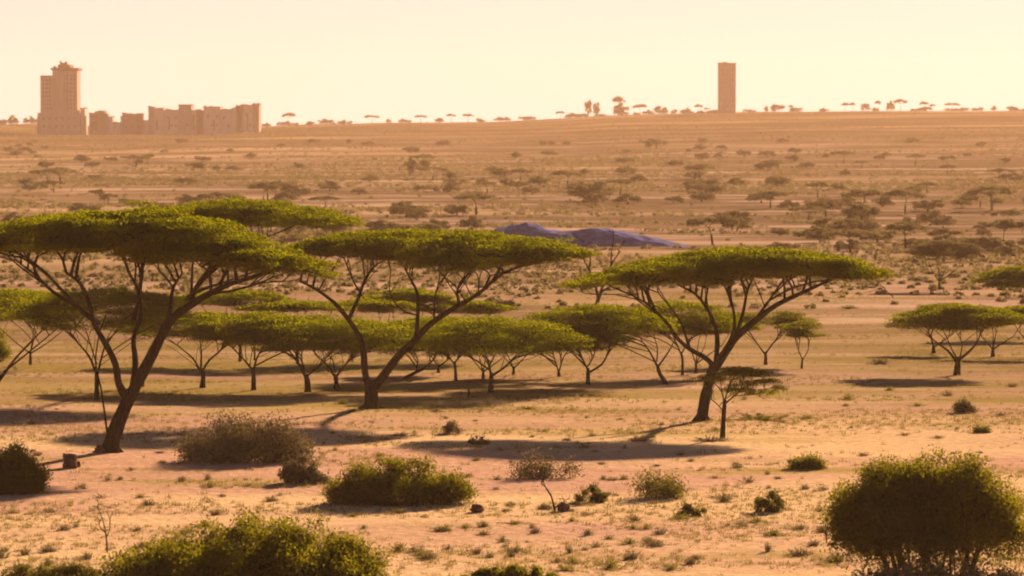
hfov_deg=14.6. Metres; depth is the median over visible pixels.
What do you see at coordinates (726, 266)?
acacia tree
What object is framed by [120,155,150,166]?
hazy acacia
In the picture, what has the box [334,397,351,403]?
herb tuft
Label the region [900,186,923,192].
hazy shrub
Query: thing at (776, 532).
herb tuft
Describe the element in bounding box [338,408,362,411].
herb tuft
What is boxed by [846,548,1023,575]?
dry undergrowth
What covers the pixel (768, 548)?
herb tuft
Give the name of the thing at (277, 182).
hazy acacia
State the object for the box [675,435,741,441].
herb tuft
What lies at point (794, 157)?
hazy shrub
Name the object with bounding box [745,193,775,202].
hazy shrub
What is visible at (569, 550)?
herb tuft
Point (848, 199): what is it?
hazy shrub
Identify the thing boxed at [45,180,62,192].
hazy acacia
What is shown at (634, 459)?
ground
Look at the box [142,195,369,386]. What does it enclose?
acacia tree
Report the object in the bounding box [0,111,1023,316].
scrub
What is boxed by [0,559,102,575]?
bush
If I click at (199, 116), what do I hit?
doorway
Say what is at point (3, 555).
herb tuft
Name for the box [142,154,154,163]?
hazy acacia
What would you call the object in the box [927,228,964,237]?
hazy acacia
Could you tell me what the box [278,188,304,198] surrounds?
hazy shrub
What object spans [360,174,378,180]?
hazy shrub
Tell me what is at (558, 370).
acacia tree
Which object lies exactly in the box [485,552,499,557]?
herb tuft
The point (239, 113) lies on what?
doorway
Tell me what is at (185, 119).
ruined building
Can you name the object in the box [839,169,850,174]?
hazy shrub
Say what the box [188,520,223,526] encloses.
herb tuft
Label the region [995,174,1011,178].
hazy shrub
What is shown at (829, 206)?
hazy shrub
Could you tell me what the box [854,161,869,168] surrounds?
hazy acacia
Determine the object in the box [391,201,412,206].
hazy shrub
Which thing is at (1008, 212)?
hazy acacia
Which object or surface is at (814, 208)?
hazy acacia
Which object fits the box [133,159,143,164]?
hazy shrub
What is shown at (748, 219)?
hazy shrub
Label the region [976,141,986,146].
hazy shrub
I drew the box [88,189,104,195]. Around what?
hazy shrub
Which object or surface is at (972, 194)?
hazy acacia
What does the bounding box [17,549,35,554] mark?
herb tuft
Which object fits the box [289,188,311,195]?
hazy shrub
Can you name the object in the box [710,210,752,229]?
hazy acacia
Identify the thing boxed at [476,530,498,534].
herb tuft
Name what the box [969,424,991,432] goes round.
green shrub
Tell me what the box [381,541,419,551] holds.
herb tuft
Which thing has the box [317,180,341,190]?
hazy shrub
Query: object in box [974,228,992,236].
hazy shrub
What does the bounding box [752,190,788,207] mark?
hazy acacia
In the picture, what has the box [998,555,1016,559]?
herb tuft
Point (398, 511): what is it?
herb tuft
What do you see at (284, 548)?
leafy bush
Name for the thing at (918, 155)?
hazy acacia
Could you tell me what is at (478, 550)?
herb tuft
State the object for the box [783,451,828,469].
green shrub
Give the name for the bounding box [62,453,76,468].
tree stump
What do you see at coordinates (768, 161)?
hazy acacia
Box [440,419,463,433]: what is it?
dry shrub
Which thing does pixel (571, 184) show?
hazy shrub
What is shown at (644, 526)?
herb tuft
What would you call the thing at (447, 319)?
acacia tree
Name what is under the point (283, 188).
hazy shrub
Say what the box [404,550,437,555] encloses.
herb tuft
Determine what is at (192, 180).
hazy shrub
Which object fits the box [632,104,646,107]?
ridge tree
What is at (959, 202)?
hazy shrub
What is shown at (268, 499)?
herb tuft
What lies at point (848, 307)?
herb tuft
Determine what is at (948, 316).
acacia tree
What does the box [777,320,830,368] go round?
acacia tree
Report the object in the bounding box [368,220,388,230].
hazy shrub
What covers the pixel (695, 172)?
hazy acacia
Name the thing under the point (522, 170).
hazy acacia
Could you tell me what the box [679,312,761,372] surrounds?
acacia tree
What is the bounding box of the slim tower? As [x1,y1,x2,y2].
[717,62,735,112]
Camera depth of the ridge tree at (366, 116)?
2427.43 m
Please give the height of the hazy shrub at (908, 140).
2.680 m
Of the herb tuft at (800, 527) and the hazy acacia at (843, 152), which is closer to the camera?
the herb tuft at (800, 527)
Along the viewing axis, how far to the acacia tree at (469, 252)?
188.99 m
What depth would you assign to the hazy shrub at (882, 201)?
671.14 m
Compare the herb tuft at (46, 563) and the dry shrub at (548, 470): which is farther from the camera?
the dry shrub at (548, 470)
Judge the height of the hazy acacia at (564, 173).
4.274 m
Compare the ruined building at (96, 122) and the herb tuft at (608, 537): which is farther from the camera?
the ruined building at (96, 122)
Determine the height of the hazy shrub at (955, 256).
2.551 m
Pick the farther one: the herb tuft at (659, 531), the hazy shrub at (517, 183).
the hazy shrub at (517, 183)
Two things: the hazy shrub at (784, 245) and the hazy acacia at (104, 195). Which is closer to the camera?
the hazy shrub at (784, 245)
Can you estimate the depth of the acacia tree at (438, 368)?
219.80 m
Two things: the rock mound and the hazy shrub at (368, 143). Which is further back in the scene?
the hazy shrub at (368, 143)
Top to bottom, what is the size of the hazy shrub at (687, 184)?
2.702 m
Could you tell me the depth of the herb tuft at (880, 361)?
227.29 m
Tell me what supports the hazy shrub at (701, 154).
on the ground at (634, 459)
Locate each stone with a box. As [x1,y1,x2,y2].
[95,444,104,452]
[470,504,483,512]
[556,502,569,511]
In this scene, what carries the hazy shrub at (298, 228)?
on the ground at (634, 459)
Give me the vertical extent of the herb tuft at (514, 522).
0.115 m
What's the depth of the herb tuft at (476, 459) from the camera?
160.19 m
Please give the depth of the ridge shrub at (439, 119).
2426.94 m
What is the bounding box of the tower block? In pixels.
[37,61,81,134]
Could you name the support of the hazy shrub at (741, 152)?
on the ground at (634, 459)
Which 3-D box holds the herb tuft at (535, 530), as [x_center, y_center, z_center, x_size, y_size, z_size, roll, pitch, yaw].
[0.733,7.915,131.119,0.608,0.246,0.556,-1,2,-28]
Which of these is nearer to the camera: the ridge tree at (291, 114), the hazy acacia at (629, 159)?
the hazy acacia at (629, 159)
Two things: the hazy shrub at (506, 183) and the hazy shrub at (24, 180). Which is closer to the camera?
the hazy shrub at (506, 183)
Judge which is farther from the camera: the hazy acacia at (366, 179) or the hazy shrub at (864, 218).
the hazy acacia at (366, 179)
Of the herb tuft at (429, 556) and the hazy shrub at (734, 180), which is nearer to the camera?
the herb tuft at (429, 556)
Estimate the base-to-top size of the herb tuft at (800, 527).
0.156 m
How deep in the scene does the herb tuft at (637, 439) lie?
170.48 m
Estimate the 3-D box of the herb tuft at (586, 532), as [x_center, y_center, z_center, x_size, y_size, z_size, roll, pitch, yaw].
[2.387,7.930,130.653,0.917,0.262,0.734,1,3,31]
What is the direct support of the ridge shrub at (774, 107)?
on the ground at (634, 459)
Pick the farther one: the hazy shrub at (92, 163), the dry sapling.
the hazy shrub at (92, 163)
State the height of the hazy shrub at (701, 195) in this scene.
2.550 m
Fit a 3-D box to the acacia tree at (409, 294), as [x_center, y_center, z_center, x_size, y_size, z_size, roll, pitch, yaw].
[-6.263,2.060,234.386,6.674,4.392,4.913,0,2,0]
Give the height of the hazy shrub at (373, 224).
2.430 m
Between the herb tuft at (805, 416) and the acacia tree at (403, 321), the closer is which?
the herb tuft at (805, 416)
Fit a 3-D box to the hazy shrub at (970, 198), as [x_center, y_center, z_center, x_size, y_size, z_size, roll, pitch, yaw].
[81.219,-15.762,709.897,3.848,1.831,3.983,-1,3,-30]
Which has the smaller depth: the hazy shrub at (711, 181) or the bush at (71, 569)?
the bush at (71, 569)
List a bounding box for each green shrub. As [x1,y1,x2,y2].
[573,482,608,501]
[627,465,697,498]
[676,501,706,515]
[751,489,786,512]
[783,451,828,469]
[951,396,977,412]
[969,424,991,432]
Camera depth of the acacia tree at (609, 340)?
208.47 m
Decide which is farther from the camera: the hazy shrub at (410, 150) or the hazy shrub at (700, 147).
the hazy shrub at (410, 150)
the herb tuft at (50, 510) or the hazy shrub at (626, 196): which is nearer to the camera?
the herb tuft at (50, 510)
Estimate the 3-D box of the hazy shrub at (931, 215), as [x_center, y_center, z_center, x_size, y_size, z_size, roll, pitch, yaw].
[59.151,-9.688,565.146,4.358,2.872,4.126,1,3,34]
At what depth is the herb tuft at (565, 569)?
119.10 m
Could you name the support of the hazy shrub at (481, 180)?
on the ground at (634, 459)
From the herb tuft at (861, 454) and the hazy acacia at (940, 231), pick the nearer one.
the herb tuft at (861, 454)
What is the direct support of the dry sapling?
on the ground at (634, 459)
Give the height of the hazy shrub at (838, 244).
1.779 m
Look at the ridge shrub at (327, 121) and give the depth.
2425.99 m
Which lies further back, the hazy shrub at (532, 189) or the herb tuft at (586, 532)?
the hazy shrub at (532, 189)
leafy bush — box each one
[0,323,14,361]
[0,437,53,494]
[93,507,396,575]
[313,451,479,506]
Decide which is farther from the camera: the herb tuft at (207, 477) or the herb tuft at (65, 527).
the herb tuft at (207, 477)
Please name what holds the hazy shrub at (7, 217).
on the ground at (634, 459)
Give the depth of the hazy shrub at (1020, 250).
434.97 m
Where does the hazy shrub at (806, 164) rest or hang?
on the ground at (634, 459)
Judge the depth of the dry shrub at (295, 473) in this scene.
149.89 m
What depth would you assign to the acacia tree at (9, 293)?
207.34 m
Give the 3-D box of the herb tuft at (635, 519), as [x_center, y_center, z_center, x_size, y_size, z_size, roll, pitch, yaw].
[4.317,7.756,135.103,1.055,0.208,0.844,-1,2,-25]
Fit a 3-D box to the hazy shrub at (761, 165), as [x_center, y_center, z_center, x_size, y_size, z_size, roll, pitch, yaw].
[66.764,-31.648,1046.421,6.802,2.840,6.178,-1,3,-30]
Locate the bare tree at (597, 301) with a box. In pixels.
[569,224,630,304]
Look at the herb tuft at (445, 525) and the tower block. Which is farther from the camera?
the tower block
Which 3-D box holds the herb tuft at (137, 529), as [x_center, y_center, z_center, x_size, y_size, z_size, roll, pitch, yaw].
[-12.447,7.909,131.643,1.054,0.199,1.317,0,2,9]
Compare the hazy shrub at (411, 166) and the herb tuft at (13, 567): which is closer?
the herb tuft at (13, 567)
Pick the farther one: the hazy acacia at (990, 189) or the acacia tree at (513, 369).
the hazy acacia at (990, 189)
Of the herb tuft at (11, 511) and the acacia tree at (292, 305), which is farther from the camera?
the acacia tree at (292, 305)
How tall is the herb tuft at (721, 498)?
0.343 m
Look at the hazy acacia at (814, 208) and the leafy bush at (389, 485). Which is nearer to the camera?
the leafy bush at (389, 485)
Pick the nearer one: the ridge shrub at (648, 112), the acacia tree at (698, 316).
the acacia tree at (698, 316)
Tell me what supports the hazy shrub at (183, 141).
on the ground at (634, 459)
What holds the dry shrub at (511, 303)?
on the ground at (634, 459)
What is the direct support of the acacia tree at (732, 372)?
on the ground at (634, 459)
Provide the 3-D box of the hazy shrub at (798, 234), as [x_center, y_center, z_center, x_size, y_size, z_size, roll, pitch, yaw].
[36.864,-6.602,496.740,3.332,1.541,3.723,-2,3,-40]
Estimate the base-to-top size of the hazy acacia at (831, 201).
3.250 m
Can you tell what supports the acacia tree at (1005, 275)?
on the ground at (634, 459)
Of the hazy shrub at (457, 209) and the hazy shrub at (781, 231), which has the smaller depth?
the hazy shrub at (781, 231)
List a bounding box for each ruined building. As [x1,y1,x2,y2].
[80,107,87,134]
[89,110,106,134]
[105,114,120,134]
[120,112,144,134]
[142,103,260,134]
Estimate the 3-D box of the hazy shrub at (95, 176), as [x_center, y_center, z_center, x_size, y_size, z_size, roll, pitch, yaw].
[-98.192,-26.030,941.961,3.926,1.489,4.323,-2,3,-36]
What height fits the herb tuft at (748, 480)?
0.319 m
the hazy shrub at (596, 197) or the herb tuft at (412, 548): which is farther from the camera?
the hazy shrub at (596, 197)
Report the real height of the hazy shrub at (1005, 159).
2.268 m
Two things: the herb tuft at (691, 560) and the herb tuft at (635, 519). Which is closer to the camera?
the herb tuft at (691, 560)
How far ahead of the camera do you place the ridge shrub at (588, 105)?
2426.37 m
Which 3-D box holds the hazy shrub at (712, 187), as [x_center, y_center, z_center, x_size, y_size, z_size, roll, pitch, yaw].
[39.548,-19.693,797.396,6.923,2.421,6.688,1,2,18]
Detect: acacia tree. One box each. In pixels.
[0,199,345,452]
[0,283,201,399]
[0,287,81,380]
[0,290,102,364]
[105,310,252,387]
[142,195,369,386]
[174,288,293,361]
[177,310,339,389]
[220,313,397,391]
[231,298,357,363]
[274,316,433,389]
[283,227,603,408]
[308,298,424,360]
[351,286,456,350]
[372,315,485,378]
[387,314,521,380]
[397,314,595,392]
[411,294,523,359]
[430,355,453,372]
[469,322,512,378]
[501,351,526,374]
[504,323,636,384]
[512,318,583,376]
[520,302,680,384]
[557,245,899,420]
[624,299,752,374]
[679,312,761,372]
[690,365,791,437]
[725,310,824,364]
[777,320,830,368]
[882,302,1023,374]
[891,321,953,352]
[902,239,990,289]
[968,265,1023,304]
[969,314,1023,356]
[1003,305,1023,337]
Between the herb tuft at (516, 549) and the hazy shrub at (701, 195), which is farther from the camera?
the hazy shrub at (701, 195)
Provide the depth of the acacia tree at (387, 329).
204.47 m
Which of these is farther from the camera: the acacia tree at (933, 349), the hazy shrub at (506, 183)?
the hazy shrub at (506, 183)
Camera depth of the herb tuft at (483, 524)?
133.09 m
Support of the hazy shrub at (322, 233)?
on the ground at (634, 459)
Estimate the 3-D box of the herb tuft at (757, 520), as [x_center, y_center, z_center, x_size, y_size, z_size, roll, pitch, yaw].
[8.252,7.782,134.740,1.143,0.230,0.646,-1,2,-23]
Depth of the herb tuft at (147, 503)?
140.94 m
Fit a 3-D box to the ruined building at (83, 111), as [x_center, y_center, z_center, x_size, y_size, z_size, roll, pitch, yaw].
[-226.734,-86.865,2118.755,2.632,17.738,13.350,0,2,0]
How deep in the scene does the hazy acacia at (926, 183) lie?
786.41 m
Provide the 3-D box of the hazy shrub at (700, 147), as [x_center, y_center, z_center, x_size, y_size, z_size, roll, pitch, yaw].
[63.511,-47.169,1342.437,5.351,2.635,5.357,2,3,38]
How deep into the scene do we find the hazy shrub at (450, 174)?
962.80 m
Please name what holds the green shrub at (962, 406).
on the ground at (634, 459)
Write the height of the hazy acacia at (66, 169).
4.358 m
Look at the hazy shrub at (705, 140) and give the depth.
1503.53 m
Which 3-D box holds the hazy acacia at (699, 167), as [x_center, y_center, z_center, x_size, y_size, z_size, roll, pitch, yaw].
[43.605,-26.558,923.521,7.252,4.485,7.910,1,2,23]
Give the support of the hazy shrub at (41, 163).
on the ground at (634, 459)
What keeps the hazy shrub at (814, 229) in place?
on the ground at (634, 459)
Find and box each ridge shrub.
[6,115,16,123]
[317,119,335,124]
[434,118,443,122]
[565,113,578,117]
[584,100,591,115]
[593,102,599,115]
[612,102,628,115]
[642,110,654,114]
[653,106,668,114]
[742,109,756,112]
[770,104,784,111]
[860,103,869,110]
[886,100,894,110]
[920,106,932,110]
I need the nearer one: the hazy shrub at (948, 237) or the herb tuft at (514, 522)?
the herb tuft at (514, 522)
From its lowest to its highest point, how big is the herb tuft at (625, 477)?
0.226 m
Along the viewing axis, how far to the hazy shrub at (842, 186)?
810.29 m
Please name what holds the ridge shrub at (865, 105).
on the ground at (634, 459)
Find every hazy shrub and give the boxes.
[1,211,24,221]
[3,146,13,151]
[9,150,24,154]
[16,178,34,183]
[18,147,30,150]
[21,184,37,190]
[33,182,49,188]
[37,161,55,167]
[67,202,100,211]
[72,154,91,161]
[84,161,101,166]
[87,175,101,178]
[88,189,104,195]
[103,157,117,160]
[118,199,135,203]
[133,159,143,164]
[147,201,174,206]
[172,177,191,182]
[174,193,206,203]
[175,138,187,142]
[184,162,206,168]
[185,178,198,182]
[194,156,211,160]
[225,165,241,169]
[246,152,255,157]
[270,191,296,199]
[275,234,305,243]
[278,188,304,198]
[278,225,314,232]
[279,181,304,191]
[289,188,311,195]
[293,163,304,166]
[302,231,327,240]
[306,139,320,142]
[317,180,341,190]
[323,225,345,233]
[350,189,368,194]
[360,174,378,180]
[361,141,374,145]
[363,219,399,230]
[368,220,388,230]
[380,225,399,229]
[386,205,430,216]
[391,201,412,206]
[403,147,419,152]
[403,155,416,175]
[407,210,428,219]
[412,185,432,190]
[419,159,431,166]
[422,219,450,228]
[436,140,450,145]
[440,182,458,191]
[442,171,456,178]
[443,204,468,214]
[459,214,486,228]
[476,178,487,182]
[490,168,512,176]
[499,178,515,186]
[510,151,522,157]
[514,181,529,186]
[521,186,541,193]
[526,175,552,184]
[536,140,546,145]
[560,189,576,194]
[565,181,587,189]
[570,180,615,201]
[578,168,590,173]
[581,193,608,204]
[611,193,641,203]
[614,167,637,174]
[615,157,629,162]
[630,174,648,181]
[642,138,668,148]
[664,159,683,165]
[664,196,684,202]
[681,180,705,189]
[683,171,703,177]
[687,191,715,201]
[693,144,708,149]
[694,152,709,157]
[695,178,721,185]
[695,183,726,191]
[697,138,708,142]
[715,145,727,149]
[722,215,753,230]
[726,178,747,184]
[735,216,754,221]
[736,150,751,155]
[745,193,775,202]
[753,162,779,169]
[756,151,776,156]
[764,176,788,184]
[766,242,800,248]
[770,159,783,163]
[770,227,789,235]
[775,138,789,142]
[776,199,799,208]
[784,154,798,161]
[788,147,801,152]
[792,229,813,236]
[797,162,815,167]
[801,197,844,211]
[805,227,835,242]
[810,217,847,229]
[810,225,834,231]
[830,183,845,189]
[833,239,862,249]
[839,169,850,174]
[840,196,861,207]
[841,201,880,223]
[841,218,880,230]
[855,217,875,221]
[859,231,895,241]
[871,194,895,206]
[873,155,884,158]
[881,152,892,156]
[895,217,923,231]
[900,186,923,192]
[901,238,929,245]
[903,137,920,142]
[911,199,944,210]
[916,210,945,225]
[930,215,957,227]
[931,234,962,241]
[936,247,969,261]
[949,199,972,204]
[959,194,980,201]
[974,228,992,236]
[975,237,1017,256]
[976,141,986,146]
[988,198,1003,203]
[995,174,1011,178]
[998,156,1011,162]
[1005,172,1023,180]
[1014,245,1023,254]
[1017,238,1023,245]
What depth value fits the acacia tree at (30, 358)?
226.96 m
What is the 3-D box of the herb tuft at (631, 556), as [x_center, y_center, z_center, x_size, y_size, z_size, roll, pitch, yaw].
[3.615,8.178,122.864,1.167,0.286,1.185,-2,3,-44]
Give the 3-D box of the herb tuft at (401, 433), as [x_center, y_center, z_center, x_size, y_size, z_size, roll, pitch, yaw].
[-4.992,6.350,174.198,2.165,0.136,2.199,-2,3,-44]
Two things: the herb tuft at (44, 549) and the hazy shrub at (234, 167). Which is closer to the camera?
the herb tuft at (44, 549)
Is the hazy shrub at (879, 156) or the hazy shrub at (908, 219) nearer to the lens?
the hazy shrub at (908, 219)
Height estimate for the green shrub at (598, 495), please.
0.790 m
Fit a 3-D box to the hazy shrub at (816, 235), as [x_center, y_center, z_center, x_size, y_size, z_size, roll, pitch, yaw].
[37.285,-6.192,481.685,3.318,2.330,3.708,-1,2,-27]
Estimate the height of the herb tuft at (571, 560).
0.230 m
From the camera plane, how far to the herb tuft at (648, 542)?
127.63 m
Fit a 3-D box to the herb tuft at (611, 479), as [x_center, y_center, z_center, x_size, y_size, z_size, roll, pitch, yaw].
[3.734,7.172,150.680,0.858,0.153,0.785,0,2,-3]
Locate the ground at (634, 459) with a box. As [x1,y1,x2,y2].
[0,111,1023,575]
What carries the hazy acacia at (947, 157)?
on the ground at (634, 459)
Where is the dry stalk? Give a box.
[91,498,112,551]
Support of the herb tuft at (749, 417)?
on the ground at (634, 459)
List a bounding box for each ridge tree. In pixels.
[282,112,295,125]
[364,115,379,122]
[612,96,625,115]
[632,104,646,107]
[893,99,907,110]
[944,103,959,110]
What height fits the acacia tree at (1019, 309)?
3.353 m
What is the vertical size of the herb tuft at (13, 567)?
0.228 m
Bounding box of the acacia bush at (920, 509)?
[819,444,1023,575]
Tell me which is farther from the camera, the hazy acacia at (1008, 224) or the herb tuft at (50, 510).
the hazy acacia at (1008, 224)
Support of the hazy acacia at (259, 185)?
on the ground at (634, 459)
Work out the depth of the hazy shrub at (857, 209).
553.10 m
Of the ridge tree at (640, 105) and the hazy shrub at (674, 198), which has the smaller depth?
the hazy shrub at (674, 198)
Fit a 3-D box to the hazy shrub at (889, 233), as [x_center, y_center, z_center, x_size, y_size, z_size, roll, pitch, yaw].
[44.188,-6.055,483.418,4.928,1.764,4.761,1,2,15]
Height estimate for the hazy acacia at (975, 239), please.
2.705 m
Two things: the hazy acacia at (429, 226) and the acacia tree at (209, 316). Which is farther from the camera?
the hazy acacia at (429, 226)
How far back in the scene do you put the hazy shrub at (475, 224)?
539.01 m
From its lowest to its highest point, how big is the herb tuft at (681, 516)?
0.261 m
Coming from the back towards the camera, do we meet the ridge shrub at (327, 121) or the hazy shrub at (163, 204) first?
the ridge shrub at (327, 121)
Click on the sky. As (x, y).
(312, 60)
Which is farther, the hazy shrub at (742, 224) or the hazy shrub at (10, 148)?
the hazy shrub at (10, 148)
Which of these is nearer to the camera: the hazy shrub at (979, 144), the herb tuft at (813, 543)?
the herb tuft at (813, 543)
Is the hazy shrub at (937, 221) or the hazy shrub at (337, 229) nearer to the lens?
the hazy shrub at (337, 229)
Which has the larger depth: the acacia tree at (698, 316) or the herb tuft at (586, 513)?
the acacia tree at (698, 316)
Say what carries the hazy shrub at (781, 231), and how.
on the ground at (634, 459)
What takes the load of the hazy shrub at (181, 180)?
on the ground at (634, 459)
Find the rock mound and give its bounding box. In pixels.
[494,222,688,246]
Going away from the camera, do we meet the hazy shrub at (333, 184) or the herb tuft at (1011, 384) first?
the herb tuft at (1011, 384)
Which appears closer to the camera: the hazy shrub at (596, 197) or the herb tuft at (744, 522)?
the herb tuft at (744, 522)
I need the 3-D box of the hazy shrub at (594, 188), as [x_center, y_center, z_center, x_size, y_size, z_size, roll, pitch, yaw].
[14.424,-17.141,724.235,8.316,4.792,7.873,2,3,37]
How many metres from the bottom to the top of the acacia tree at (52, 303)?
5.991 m
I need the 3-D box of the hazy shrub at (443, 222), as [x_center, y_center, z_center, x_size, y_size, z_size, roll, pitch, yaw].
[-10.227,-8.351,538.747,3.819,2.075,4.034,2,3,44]
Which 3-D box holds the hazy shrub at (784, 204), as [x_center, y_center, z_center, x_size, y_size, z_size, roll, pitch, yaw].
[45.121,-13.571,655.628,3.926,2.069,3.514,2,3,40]
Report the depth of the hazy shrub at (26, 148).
1482.68 m
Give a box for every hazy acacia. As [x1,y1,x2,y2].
[28,168,66,184]
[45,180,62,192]
[49,167,77,180]
[99,193,118,201]
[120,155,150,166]
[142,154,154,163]
[197,191,246,199]
[245,180,285,199]
[248,182,281,199]
[271,181,295,199]
[308,196,339,206]
[362,178,380,186]
[401,222,441,230]
[412,154,435,158]
[415,166,449,178]
[442,178,467,181]
[453,192,502,214]
[473,181,497,192]
[508,168,532,179]
[550,170,585,186]
[606,178,632,194]
[619,158,634,166]
[682,163,715,177]
[685,168,705,178]
[686,215,739,246]
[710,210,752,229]
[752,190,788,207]
[763,160,778,162]
[787,206,826,220]
[805,181,828,197]
[806,199,846,216]
[820,228,883,253]
[829,150,854,163]
[840,189,883,212]
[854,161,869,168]
[882,189,927,214]
[883,221,930,247]
[905,154,924,164]
[916,182,937,192]
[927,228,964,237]
[937,155,956,163]
[938,164,955,172]
[960,236,990,244]
[964,191,995,206]
[966,185,1017,210]
[971,218,1023,246]
[987,168,1016,177]
[989,210,1023,216]
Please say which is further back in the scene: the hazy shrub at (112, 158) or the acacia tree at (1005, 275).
the hazy shrub at (112, 158)
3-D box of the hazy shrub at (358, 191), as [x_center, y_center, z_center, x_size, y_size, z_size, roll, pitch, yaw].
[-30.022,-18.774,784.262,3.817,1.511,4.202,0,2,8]
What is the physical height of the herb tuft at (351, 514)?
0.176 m
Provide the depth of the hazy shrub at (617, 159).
1184.72 m
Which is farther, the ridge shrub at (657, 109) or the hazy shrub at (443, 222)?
the ridge shrub at (657, 109)
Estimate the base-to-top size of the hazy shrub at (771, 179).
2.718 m
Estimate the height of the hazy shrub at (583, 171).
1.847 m
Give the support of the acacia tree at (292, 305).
on the ground at (634, 459)
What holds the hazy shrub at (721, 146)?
on the ground at (634, 459)
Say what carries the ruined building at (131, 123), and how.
on the ground at (634, 459)
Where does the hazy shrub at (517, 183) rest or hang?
on the ground at (634, 459)
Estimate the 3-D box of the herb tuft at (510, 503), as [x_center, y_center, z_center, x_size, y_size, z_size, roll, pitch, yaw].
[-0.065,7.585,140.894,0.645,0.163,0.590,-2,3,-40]
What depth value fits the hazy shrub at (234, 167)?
1073.29 m
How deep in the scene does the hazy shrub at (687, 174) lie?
937.49 m
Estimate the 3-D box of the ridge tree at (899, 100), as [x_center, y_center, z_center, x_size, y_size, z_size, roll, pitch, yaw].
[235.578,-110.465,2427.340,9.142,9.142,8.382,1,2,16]
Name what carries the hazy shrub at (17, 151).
on the ground at (634, 459)
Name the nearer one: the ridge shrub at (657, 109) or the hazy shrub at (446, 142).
the hazy shrub at (446, 142)
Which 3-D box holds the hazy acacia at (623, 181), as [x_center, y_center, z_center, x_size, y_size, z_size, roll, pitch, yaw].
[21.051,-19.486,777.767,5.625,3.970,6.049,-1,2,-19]
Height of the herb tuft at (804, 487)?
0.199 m
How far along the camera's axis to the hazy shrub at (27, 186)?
822.41 m
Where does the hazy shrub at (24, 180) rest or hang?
on the ground at (634, 459)
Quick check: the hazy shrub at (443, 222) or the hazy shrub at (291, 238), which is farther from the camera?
the hazy shrub at (443, 222)
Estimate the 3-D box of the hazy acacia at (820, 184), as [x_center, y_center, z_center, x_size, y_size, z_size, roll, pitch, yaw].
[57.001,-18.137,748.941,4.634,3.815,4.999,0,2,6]
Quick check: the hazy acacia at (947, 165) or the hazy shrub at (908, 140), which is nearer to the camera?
the hazy acacia at (947, 165)
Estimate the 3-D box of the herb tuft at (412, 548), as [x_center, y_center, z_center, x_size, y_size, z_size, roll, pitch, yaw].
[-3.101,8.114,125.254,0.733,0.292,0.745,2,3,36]
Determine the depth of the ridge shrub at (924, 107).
2425.14 m
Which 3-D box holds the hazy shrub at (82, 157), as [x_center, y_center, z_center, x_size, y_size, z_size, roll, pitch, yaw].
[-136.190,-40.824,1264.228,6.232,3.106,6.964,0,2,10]
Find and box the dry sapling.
[538,467,570,510]
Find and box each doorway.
[91,121,96,129]
[198,115,201,127]
[238,112,241,127]
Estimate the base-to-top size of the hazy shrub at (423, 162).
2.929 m
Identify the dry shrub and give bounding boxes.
[171,402,324,464]
[277,452,333,483]
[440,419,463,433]
[467,435,490,444]
[486,296,516,310]
[499,444,587,479]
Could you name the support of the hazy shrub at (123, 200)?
on the ground at (634, 459)
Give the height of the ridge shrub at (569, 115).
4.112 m
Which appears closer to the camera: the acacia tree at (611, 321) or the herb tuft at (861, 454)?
the herb tuft at (861, 454)
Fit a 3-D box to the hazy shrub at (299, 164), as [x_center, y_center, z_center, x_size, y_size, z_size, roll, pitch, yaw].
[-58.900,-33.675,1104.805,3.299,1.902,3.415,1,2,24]
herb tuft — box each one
[0,507,20,512]
[0,549,10,558]
[5,561,24,568]
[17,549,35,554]
[30,544,61,551]
[39,559,57,566]
[41,556,55,565]
[43,506,56,512]
[56,523,72,530]
[77,551,99,559]
[130,524,151,531]
[132,492,152,497]
[137,498,158,504]
[174,476,188,481]
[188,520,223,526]
[199,473,211,479]
[203,479,215,487]
[206,508,222,514]
[262,495,283,501]
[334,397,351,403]
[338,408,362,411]
[344,512,357,516]
[379,431,415,435]
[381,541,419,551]
[383,508,405,512]
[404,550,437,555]
[409,543,424,551]
[416,550,443,559]
[426,524,451,530]
[428,526,452,531]
[455,522,474,528]
[466,546,482,553]
[471,456,483,460]
[476,520,488,526]
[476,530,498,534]
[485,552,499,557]
[492,534,510,541]
[495,520,534,524]
[499,547,524,551]
[500,550,520,556]
[501,501,518,505]
[526,525,542,532]
[551,557,590,563]
[556,564,576,570]
[564,545,574,553]
[576,512,592,515]
[577,528,595,535]
[593,559,632,568]
[600,476,619,480]
[601,535,618,539]
[612,535,638,543]
[612,548,648,559]
[615,435,655,441]
[620,474,631,479]
[626,515,641,520]
[626,525,641,529]
[641,523,652,528]
[641,538,665,544]
[647,540,669,546]
[649,526,667,534]
[654,563,686,570]
[667,512,696,519]
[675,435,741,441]
[676,556,703,564]
[711,492,737,501]
[726,411,818,421]
[732,475,758,482]
[735,520,750,525]
[742,517,768,522]
[756,528,794,535]
[760,542,773,551]
[774,547,815,555]
[789,523,809,529]
[790,414,821,418]
[797,483,809,488]
[801,538,823,545]
[808,507,826,511]
[812,525,830,532]
[812,551,855,561]
[837,393,856,399]
[839,305,858,308]
[858,451,873,455]
[862,357,900,363]
[939,390,955,395]
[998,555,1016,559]
[1005,382,1017,386]
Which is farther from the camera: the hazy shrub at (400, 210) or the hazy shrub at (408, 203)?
the hazy shrub at (408, 203)
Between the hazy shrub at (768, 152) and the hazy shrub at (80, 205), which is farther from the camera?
the hazy shrub at (768, 152)
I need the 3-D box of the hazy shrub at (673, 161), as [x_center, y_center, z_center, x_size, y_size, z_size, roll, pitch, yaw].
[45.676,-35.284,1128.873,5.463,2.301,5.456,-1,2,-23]
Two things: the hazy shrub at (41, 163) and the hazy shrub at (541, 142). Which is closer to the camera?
the hazy shrub at (41, 163)
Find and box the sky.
[0,0,1023,126]

